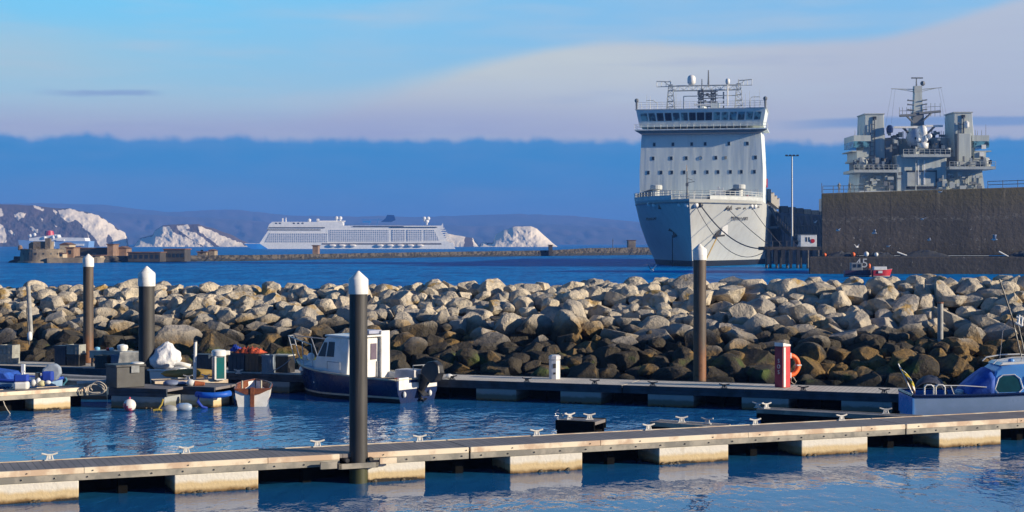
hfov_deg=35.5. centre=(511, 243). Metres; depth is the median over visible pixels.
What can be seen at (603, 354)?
boulder
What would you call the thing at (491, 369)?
boulder
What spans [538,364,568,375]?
boulder
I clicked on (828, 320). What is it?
boulder
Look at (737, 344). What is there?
boulder
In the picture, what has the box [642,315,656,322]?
boulder
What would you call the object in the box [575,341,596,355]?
boulder
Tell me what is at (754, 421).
cleat
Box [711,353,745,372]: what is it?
boulder
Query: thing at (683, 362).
boulder
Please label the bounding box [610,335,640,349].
boulder
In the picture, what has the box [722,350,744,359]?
boulder
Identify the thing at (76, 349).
fish crate
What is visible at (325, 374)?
fishing boat
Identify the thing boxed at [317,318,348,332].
boulder
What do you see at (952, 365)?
boulder
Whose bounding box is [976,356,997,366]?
boulder
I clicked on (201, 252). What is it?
store
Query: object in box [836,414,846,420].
cleat
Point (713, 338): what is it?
boulder
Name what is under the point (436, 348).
boulder
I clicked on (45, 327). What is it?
boulder
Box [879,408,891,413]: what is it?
cleat
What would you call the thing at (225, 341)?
boulder
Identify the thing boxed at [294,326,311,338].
boulder
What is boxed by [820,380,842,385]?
boulder
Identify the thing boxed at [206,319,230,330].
boulder
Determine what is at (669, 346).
boulder
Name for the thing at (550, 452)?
pontoon
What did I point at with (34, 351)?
boulder
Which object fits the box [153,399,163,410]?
yellow weed rope
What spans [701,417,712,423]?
cleat
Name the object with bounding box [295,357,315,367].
boulder
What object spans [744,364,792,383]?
boulder
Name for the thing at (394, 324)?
boulder
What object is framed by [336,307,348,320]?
boulder
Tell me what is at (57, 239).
moored liner
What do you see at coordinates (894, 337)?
boulder
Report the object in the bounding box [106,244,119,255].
brick tower
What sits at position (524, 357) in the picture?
boulder
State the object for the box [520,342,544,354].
boulder
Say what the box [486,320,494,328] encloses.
boulder
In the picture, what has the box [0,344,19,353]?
fish crate
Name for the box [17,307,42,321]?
boulder
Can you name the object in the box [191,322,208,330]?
boulder
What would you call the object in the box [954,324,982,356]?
boulder
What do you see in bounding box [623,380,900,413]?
pontoon
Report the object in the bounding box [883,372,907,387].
boulder
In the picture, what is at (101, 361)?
dark barrel
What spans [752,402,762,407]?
cleat
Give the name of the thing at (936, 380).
engine cover
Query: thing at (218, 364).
service pedestal
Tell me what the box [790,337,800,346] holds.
boulder
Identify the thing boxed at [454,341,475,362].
boulder
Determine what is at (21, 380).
fuel cowl
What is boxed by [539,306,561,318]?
boulder
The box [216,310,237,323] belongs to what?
boulder
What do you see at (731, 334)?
boulder
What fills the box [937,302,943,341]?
post
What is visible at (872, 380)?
boulder
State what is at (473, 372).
boulder
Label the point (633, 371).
boulder
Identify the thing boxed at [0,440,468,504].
pontoon
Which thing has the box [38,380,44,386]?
float
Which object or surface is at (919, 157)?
support ship
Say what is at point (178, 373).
ochre canoe
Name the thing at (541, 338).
boulder
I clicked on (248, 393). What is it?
wooden transom dinghy
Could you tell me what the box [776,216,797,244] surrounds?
gangway
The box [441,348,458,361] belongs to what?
boulder
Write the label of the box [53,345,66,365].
dark bin
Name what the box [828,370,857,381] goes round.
boulder
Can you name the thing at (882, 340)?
boulder
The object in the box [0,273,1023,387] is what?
rubble
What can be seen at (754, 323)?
boulder
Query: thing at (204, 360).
dark box
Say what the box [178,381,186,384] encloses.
folded cover
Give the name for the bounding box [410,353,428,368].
boulder
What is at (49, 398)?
finger pontoon
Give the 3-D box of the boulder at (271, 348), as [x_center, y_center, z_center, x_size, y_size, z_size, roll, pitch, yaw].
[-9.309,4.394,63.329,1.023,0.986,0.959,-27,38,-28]
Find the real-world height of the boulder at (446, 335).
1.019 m
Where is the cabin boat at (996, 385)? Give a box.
[898,279,1023,414]
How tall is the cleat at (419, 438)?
0.166 m
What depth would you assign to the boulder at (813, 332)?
59.65 m
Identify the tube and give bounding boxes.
[26,286,32,332]
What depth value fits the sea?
39.74 m
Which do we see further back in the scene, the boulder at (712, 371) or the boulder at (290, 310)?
the boulder at (290, 310)
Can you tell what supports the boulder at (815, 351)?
on the rubble
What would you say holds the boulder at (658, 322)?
on the rubble
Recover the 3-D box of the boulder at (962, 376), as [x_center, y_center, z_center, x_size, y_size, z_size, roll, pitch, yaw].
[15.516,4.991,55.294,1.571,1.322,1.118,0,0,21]
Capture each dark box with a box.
[66,354,86,365]
[192,353,211,369]
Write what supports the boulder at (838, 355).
on the rubble
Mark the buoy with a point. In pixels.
(129, 404)
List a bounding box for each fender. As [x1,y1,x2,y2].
[27,331,31,340]
[161,405,176,410]
[176,403,191,410]
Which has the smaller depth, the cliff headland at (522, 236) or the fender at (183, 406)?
the fender at (183, 406)
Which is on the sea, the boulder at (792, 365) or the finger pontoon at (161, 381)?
the finger pontoon at (161, 381)
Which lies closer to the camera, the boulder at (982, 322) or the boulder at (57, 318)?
the boulder at (982, 322)
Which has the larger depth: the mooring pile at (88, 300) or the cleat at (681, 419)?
the mooring pile at (88, 300)
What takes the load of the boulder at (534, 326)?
on the rubble
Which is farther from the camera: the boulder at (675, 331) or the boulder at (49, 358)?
the boulder at (49, 358)
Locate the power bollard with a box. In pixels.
[549,354,560,378]
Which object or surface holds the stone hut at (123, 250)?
on the breakwater wall
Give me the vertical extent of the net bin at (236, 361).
0.620 m
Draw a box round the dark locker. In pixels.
[272,354,295,372]
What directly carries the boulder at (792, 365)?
on the rubble
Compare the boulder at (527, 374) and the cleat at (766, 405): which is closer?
the cleat at (766, 405)
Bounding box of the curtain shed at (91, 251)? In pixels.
[80,248,106,255]
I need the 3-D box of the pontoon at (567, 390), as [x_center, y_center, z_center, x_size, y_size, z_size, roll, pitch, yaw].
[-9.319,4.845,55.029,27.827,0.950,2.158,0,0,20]
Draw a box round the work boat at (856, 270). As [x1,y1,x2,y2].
[843,263,872,276]
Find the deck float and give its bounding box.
[30,379,35,386]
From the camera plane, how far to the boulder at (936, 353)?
57.00 m
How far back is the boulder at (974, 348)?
57.74 m
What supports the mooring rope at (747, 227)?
attached to the landing ship at (711, 160)
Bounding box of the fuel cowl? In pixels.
[14,370,29,389]
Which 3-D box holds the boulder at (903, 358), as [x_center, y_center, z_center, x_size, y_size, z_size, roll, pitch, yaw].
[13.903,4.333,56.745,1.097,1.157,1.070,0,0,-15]
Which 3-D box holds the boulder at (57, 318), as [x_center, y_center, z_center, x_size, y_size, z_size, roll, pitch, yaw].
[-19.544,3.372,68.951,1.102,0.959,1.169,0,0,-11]
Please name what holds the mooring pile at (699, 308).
in the sea
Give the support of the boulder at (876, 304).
on the rubble
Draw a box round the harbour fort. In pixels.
[17,238,63,262]
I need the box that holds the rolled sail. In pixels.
[174,362,190,368]
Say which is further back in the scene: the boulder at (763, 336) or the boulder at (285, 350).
the boulder at (285, 350)
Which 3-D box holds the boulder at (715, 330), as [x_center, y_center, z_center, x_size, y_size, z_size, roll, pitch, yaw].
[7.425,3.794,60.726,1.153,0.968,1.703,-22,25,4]
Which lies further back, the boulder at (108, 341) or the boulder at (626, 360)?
the boulder at (108, 341)
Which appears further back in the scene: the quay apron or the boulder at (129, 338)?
the quay apron
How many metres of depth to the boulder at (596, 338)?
61.14 m
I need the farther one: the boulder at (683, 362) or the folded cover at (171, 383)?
the boulder at (683, 362)
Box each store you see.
[127,252,166,261]
[163,249,190,260]
[196,250,208,254]
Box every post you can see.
[193,341,196,379]
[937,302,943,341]
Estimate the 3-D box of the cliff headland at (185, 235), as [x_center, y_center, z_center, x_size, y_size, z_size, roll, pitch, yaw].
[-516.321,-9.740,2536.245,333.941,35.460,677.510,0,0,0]
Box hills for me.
[2,203,641,230]
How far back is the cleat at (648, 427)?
37.48 m
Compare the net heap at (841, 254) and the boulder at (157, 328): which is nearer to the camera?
the boulder at (157, 328)
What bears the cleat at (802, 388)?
on the pontoon at (678, 394)
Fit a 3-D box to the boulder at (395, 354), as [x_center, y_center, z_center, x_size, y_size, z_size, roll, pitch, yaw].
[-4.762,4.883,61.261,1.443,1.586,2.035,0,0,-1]
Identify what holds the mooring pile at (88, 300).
in the sea
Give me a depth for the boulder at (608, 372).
58.38 m
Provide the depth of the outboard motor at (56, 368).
49.96 m
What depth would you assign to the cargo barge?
400.00 m
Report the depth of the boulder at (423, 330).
63.18 m
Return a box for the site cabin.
[796,234,816,246]
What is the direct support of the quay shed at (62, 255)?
on the quay apron
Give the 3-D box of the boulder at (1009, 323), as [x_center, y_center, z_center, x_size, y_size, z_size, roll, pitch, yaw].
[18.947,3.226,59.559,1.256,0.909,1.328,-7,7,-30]
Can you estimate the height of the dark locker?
0.600 m
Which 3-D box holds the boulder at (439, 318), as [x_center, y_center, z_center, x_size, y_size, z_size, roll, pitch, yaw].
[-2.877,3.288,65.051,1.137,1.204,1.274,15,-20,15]
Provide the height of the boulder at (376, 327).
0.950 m
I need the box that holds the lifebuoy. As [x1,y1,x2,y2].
[779,353,801,384]
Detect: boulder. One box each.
[0,328,17,344]
[2,321,26,329]
[9,340,32,349]
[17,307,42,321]
[24,337,37,341]
[30,339,53,349]
[30,347,46,354]
[38,322,53,339]
[41,328,61,343]
[42,355,53,361]
[45,310,66,325]
[45,343,66,356]
[54,329,82,343]
[57,320,79,328]
[71,317,82,327]
[75,327,82,332]
[94,315,109,326]
[94,322,106,330]
[94,329,108,345]
[97,335,124,349]
[108,320,138,335]
[123,336,138,341]
[138,325,160,337]
[155,314,172,327]
[155,325,202,350]
[162,308,182,319]
[174,346,190,354]
[179,296,203,313]
[180,355,192,365]
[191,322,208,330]
[192,313,217,322]
[197,333,224,353]
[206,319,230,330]
[209,331,241,346]
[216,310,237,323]
[219,329,244,341]
[240,331,262,345]
[245,320,268,331]
[256,333,284,350]
[257,314,281,325]
[261,325,293,346]
[266,342,281,353]
[273,318,293,326]
[273,345,308,357]
[279,305,302,317]
[287,333,307,346]
[292,304,324,320]
[293,317,317,328]
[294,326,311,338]
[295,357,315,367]
[306,324,336,346]
[310,342,323,356]
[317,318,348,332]
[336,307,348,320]
[337,328,348,333]
[367,325,380,329]
[372,319,383,325]
[388,319,410,330]
[390,329,399,340]
[390,350,405,361]
[390,359,410,369]
[394,312,420,324]
[394,332,414,348]
[398,321,437,338]
[398,337,427,364]
[404,308,418,316]
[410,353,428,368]
[415,356,446,372]
[427,312,436,320]
[427,342,449,355]
[431,309,449,329]
[437,331,462,341]
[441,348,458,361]
[446,360,476,373]
[449,319,466,334]
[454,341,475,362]
[454,370,479,374]
[455,348,481,368]
[461,311,478,318]
[462,315,489,336]
[470,327,498,339]
[471,309,492,320]
[471,332,510,352]
[475,344,497,352]
[480,364,509,375]
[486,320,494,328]
[491,316,500,320]
[493,313,521,336]
[504,353,530,367]
[516,314,552,338]
[516,372,532,375]
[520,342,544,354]
[523,340,555,348]
[531,335,549,342]
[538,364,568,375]
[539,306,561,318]
[543,345,560,354]
[550,309,581,344]
[556,352,566,364]
[557,333,581,345]
[558,342,576,351]
[561,299,586,317]
[561,348,578,355]
[567,362,598,377]
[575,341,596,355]
[589,315,604,320]
[591,334,603,343]
[591,345,620,367]
[598,367,620,377]
[600,328,638,339]
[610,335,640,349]
[612,374,636,378]
[614,350,640,372]
[615,318,640,329]
[625,366,651,378]
[634,329,675,350]
[637,316,669,328]
[638,350,656,365]
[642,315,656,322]
[644,343,663,354]
[647,355,670,368]
[651,366,692,380]
[660,342,688,352]
[660,353,672,362]
[665,323,692,342]
[669,358,692,366]
[672,347,692,360]
[682,365,692,371]
[684,328,724,350]
[686,366,728,380]
[706,318,719,327]
[706,345,722,356]
[707,326,723,341]
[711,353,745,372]
[712,312,728,322]
[719,323,747,343]
[722,338,752,353]
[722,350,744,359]
[726,329,758,343]
[727,368,748,382]
[728,303,756,318]
[740,344,761,352]
[742,348,774,365]
[743,313,778,334]
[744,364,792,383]
[745,297,777,317]
[755,330,773,342]
[763,339,793,350]
[771,315,795,325]
[790,303,816,323]
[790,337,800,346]
[790,356,824,383]
[790,360,801,382]
[792,342,826,362]
[793,324,818,338]
[795,374,812,384]
[797,335,830,352]
[801,328,835,340]
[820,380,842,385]
[821,318,841,328]
[821,323,845,332]
[826,346,851,366]
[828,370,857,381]
[829,329,856,347]
[837,309,871,330]
[841,373,883,386]
[845,340,879,350]
[856,324,879,334]
[866,354,887,371]
[867,297,891,313]
[869,334,887,348]
[870,317,898,328]
[875,309,895,321]
[875,365,896,382]
[881,326,900,332]
[882,343,900,355]
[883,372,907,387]
[884,356,891,362]
[888,332,914,345]
[889,349,916,372]
[891,294,919,312]
[896,323,928,336]
[898,314,927,326]
[901,354,939,378]
[912,378,926,387]
[913,343,929,354]
[915,307,935,319]
[928,306,970,331]
[928,325,953,338]
[928,338,937,343]
[928,348,946,359]
[930,318,945,326]
[936,353,969,377]
[940,370,955,384]
[948,369,973,387]
[950,338,980,355]
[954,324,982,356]
[969,315,1003,329]
[976,327,986,343]
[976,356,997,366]
[983,322,1018,342]
[990,305,1013,316]
[998,355,1023,358]
[1003,341,1023,353]
[1005,317,1023,333]
[1016,310,1023,319]
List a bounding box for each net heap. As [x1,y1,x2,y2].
[229,344,240,350]
[233,346,266,353]
[825,251,857,256]
[867,251,895,256]
[898,249,950,256]
[1006,250,1023,256]
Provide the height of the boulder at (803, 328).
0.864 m
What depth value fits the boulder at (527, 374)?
58.33 m
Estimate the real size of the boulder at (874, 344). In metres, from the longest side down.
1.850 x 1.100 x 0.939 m
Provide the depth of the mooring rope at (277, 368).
53.50 m
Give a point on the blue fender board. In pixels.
(198, 394)
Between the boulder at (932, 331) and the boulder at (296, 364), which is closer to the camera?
the boulder at (932, 331)
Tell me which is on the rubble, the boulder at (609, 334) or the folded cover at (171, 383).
the boulder at (609, 334)
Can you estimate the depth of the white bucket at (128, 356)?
55.56 m
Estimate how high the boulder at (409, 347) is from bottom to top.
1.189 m
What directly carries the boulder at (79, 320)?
on the rubble
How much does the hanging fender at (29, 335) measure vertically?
0.330 m
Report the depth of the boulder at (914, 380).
55.38 m
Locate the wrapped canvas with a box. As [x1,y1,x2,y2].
[149,341,181,368]
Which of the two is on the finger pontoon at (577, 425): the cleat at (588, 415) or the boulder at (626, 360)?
the cleat at (588, 415)
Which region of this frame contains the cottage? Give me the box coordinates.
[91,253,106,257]
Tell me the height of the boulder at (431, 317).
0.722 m
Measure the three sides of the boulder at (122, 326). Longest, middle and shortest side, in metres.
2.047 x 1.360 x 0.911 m
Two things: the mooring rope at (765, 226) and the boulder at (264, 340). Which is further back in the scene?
the mooring rope at (765, 226)
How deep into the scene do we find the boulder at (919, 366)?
55.73 m
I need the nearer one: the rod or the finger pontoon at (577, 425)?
the finger pontoon at (577, 425)
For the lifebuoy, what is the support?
hanging from the sos cabinet
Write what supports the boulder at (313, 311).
on the rubble
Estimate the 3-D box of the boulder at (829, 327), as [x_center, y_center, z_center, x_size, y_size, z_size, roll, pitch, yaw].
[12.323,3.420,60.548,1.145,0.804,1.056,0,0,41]
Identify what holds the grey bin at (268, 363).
on the pontoon at (567, 390)
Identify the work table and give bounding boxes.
[89,350,132,365]
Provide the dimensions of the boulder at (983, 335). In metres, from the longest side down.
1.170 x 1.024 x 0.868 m
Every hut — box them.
[59,242,75,252]
[118,246,131,255]
[208,249,218,254]
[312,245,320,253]
[548,245,552,255]
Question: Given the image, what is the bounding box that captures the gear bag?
[954,389,963,393]
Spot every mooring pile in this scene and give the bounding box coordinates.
[83,254,93,362]
[138,266,154,383]
[349,271,367,483]
[693,244,706,381]
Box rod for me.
[26,308,29,344]
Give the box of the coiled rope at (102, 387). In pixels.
[84,381,106,394]
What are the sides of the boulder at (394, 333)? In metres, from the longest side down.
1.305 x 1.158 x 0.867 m
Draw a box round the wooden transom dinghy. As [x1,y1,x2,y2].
[234,379,272,406]
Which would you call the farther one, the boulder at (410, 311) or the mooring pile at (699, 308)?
the boulder at (410, 311)
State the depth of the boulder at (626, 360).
59.28 m
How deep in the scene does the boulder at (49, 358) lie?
64.31 m
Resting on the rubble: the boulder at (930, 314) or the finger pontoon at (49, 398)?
the boulder at (930, 314)
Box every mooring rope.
[261,359,290,372]
[696,206,764,256]
[700,205,760,248]
[727,208,771,246]
[751,206,782,246]
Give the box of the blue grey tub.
[110,354,118,362]
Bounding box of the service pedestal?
[211,349,229,379]
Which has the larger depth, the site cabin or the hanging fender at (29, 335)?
the site cabin
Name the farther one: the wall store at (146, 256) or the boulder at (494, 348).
the wall store at (146, 256)
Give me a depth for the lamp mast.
318.87 m
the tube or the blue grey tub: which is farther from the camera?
the tube
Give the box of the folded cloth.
[130,362,143,364]
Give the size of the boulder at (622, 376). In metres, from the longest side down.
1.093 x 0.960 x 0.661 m
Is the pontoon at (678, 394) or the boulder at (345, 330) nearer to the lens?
the pontoon at (678, 394)
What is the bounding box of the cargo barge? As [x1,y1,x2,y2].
[771,206,826,262]
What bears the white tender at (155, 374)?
on the sea
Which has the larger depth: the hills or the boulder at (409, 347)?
the hills
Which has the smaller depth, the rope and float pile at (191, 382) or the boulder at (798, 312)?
the rope and float pile at (191, 382)
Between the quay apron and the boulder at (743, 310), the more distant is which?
the quay apron
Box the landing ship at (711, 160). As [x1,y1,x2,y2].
[634,70,779,266]
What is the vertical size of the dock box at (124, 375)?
0.700 m
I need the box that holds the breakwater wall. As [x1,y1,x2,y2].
[8,247,651,262]
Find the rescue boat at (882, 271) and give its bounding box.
[872,267,891,276]
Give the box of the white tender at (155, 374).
[147,367,186,382]
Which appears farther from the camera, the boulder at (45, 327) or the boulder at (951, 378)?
the boulder at (45, 327)
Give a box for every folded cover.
[163,380,178,385]
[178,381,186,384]
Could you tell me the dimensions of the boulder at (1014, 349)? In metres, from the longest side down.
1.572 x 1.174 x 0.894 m
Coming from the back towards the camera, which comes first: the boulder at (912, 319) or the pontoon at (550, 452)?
the boulder at (912, 319)
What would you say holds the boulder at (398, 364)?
on the rubble
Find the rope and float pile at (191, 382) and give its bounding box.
[187,379,204,385]
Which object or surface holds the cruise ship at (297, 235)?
on the sea
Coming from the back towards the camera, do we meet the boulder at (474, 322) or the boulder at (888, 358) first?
the boulder at (474, 322)
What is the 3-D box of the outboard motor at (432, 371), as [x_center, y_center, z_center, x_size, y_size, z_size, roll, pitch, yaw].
[-2.677,4.403,50.404,1.196,1.422,0.428,0,0,36]
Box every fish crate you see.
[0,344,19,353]
[0,353,19,363]
[66,344,85,353]
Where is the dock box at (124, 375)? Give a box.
[105,362,145,387]
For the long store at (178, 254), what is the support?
on the breakwater wall
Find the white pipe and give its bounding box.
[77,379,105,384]
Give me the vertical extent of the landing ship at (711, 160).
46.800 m
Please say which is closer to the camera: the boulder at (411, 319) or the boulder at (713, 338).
the boulder at (713, 338)
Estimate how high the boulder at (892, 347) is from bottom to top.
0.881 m
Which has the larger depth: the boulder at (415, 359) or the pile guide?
the boulder at (415, 359)
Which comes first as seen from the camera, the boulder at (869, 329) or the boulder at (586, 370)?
the boulder at (586, 370)
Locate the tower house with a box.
[65,247,80,257]
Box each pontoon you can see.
[0,361,639,404]
[0,385,88,410]
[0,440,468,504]
[108,384,187,409]
[151,377,227,383]
[170,383,236,407]
[447,418,904,473]
[555,416,605,433]
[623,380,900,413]
[650,419,730,428]
[756,407,921,423]
[871,410,1023,447]
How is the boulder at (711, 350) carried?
on the rubble
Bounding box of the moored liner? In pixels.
[18,230,93,248]
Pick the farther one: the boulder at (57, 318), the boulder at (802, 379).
the boulder at (57, 318)
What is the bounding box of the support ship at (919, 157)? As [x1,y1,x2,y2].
[819,77,995,255]
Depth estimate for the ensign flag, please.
42.99 m
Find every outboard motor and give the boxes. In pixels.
[35,363,61,380]
[417,361,443,401]
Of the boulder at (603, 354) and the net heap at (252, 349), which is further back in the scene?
the boulder at (603, 354)
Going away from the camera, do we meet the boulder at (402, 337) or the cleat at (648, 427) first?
the cleat at (648, 427)
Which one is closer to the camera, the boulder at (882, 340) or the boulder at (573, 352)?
the boulder at (882, 340)
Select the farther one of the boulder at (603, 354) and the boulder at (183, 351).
the boulder at (183, 351)
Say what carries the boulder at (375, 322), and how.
on the rubble
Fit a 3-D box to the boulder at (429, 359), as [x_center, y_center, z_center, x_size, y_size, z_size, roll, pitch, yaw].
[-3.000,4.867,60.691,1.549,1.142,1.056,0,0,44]
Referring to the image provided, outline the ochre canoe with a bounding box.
[161,369,211,377]
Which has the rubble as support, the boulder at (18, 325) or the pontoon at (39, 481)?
the boulder at (18, 325)
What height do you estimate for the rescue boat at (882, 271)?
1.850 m
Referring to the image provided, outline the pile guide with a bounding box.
[320,457,396,469]
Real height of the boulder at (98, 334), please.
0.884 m
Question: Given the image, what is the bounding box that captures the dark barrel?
[94,354,110,368]
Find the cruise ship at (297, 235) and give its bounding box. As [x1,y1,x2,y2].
[245,215,454,248]
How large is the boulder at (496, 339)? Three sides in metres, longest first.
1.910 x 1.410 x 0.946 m
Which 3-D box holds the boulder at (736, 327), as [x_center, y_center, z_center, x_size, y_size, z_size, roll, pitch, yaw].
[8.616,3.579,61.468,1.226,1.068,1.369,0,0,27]
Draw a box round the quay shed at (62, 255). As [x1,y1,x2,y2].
[59,252,67,257]
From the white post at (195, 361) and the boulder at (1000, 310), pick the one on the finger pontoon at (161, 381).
the white post at (195, 361)
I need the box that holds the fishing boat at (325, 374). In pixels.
[288,329,437,403]
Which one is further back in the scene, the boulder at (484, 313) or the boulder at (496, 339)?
the boulder at (484, 313)
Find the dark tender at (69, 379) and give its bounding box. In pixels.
[25,373,111,399]
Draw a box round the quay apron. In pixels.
[47,257,104,262]
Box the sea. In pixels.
[0,245,1023,511]
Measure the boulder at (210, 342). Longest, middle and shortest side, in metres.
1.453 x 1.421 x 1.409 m
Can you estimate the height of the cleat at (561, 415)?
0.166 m
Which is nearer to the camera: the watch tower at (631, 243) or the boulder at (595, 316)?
the boulder at (595, 316)
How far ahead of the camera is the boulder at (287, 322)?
65.51 m
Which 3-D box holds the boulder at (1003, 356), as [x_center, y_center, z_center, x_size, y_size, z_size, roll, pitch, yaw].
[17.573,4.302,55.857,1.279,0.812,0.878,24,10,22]
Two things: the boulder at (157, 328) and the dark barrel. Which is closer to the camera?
the dark barrel
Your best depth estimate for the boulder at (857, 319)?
60.51 m
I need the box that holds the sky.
[0,0,1023,221]
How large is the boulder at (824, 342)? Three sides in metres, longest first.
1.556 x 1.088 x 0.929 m
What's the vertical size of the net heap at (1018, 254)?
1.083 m
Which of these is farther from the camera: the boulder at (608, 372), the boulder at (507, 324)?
the boulder at (507, 324)
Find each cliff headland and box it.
[0,204,128,246]
[133,224,247,246]
[445,233,478,246]
[479,226,557,246]
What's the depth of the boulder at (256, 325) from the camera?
65.92 m
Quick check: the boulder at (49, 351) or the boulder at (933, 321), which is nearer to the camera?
the boulder at (933, 321)
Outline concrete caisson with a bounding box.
[809,180,1023,273]
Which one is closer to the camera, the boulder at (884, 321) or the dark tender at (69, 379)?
the dark tender at (69, 379)
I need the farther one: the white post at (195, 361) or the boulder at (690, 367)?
the boulder at (690, 367)
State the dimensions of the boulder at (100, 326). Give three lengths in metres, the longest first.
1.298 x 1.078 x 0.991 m
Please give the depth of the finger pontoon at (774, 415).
41.73 m
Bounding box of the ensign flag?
[898,363,914,393]
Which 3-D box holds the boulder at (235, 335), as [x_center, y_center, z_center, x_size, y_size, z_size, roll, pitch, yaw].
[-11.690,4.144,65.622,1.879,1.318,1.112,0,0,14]
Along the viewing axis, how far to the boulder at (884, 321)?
60.76 m
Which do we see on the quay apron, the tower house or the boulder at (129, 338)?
the tower house
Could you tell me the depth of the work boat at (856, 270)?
237.21 m
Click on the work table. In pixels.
(92, 353)
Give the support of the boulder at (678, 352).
on the rubble
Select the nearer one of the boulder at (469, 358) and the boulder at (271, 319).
the boulder at (469, 358)
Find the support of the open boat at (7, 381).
on the sea
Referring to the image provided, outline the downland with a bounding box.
[84,211,646,244]
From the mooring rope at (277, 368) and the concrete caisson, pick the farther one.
the concrete caisson
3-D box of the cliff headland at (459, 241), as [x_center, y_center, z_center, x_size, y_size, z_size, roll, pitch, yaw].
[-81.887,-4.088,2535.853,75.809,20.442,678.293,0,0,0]
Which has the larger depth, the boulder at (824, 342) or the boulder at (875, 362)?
the boulder at (824, 342)
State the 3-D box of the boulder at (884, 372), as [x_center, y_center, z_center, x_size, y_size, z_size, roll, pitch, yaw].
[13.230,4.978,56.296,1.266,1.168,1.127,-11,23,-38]
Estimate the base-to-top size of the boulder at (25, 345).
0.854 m
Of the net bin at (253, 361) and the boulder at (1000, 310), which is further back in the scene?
the boulder at (1000, 310)
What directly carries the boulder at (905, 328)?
on the rubble
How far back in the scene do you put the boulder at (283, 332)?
64.79 m
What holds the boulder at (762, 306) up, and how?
on the rubble
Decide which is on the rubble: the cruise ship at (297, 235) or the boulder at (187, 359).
the boulder at (187, 359)
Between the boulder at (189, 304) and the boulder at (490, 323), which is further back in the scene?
the boulder at (189, 304)
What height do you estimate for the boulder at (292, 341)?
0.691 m
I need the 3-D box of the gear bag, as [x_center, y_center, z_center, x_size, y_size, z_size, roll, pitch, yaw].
[12.077,4.020,43.203,0.280,0.168,0.266,0,0,0]
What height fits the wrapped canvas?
0.944 m
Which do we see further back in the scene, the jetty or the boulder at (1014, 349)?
the jetty
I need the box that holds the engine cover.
[913,375,947,393]
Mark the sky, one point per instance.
(354, 108)
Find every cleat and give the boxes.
[41,452,57,460]
[178,445,193,453]
[310,439,324,446]
[413,434,426,441]
[530,428,542,435]
[556,412,564,418]
[564,412,574,418]
[583,413,595,419]
[642,423,654,429]
[675,416,687,422]
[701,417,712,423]
[749,418,760,424]
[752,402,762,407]
[761,402,770,408]
[798,386,808,390]
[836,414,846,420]
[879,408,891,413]
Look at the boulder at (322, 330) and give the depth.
64.57 m
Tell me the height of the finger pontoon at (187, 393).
0.950 m
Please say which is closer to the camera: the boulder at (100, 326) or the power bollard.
the power bollard
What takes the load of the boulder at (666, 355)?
on the rubble
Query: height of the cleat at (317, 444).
0.166 m
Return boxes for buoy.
[123,397,135,410]
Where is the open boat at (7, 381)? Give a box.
[0,364,63,388]
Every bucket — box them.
[42,371,53,380]
[117,344,127,350]
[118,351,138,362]
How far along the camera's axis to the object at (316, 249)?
500.00 m
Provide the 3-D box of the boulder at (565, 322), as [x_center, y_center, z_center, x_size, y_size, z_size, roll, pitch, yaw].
[2.216,3.326,62.722,1.409,1.459,1.114,0,0,35]
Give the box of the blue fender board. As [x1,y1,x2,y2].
[195,390,231,408]
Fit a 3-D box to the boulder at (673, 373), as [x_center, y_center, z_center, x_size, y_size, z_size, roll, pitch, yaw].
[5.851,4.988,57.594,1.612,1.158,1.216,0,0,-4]
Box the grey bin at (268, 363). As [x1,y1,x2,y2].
[261,354,277,372]
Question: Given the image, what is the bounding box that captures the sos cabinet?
[775,342,790,387]
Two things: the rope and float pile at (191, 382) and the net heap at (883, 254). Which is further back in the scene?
the net heap at (883, 254)
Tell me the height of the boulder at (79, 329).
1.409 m
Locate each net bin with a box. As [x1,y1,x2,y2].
[228,352,244,371]
[244,353,266,371]
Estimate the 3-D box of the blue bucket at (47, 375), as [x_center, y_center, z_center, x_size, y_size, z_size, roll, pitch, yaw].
[-14.210,4.070,49.000,0.320,0.300,0.280,0,0,0]
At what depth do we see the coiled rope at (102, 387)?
48.29 m
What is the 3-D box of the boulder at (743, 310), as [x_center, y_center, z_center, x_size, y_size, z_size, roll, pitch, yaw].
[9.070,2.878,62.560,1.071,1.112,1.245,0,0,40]
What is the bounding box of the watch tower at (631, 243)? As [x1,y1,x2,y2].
[626,240,635,250]
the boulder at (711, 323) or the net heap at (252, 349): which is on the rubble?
the boulder at (711, 323)
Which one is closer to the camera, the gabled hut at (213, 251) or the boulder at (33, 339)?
the boulder at (33, 339)
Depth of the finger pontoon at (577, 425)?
39.70 m
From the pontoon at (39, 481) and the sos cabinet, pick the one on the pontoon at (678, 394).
the sos cabinet
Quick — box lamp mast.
[785,155,798,246]
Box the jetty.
[758,241,827,267]
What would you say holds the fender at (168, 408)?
on the sea
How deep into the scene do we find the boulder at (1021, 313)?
59.63 m

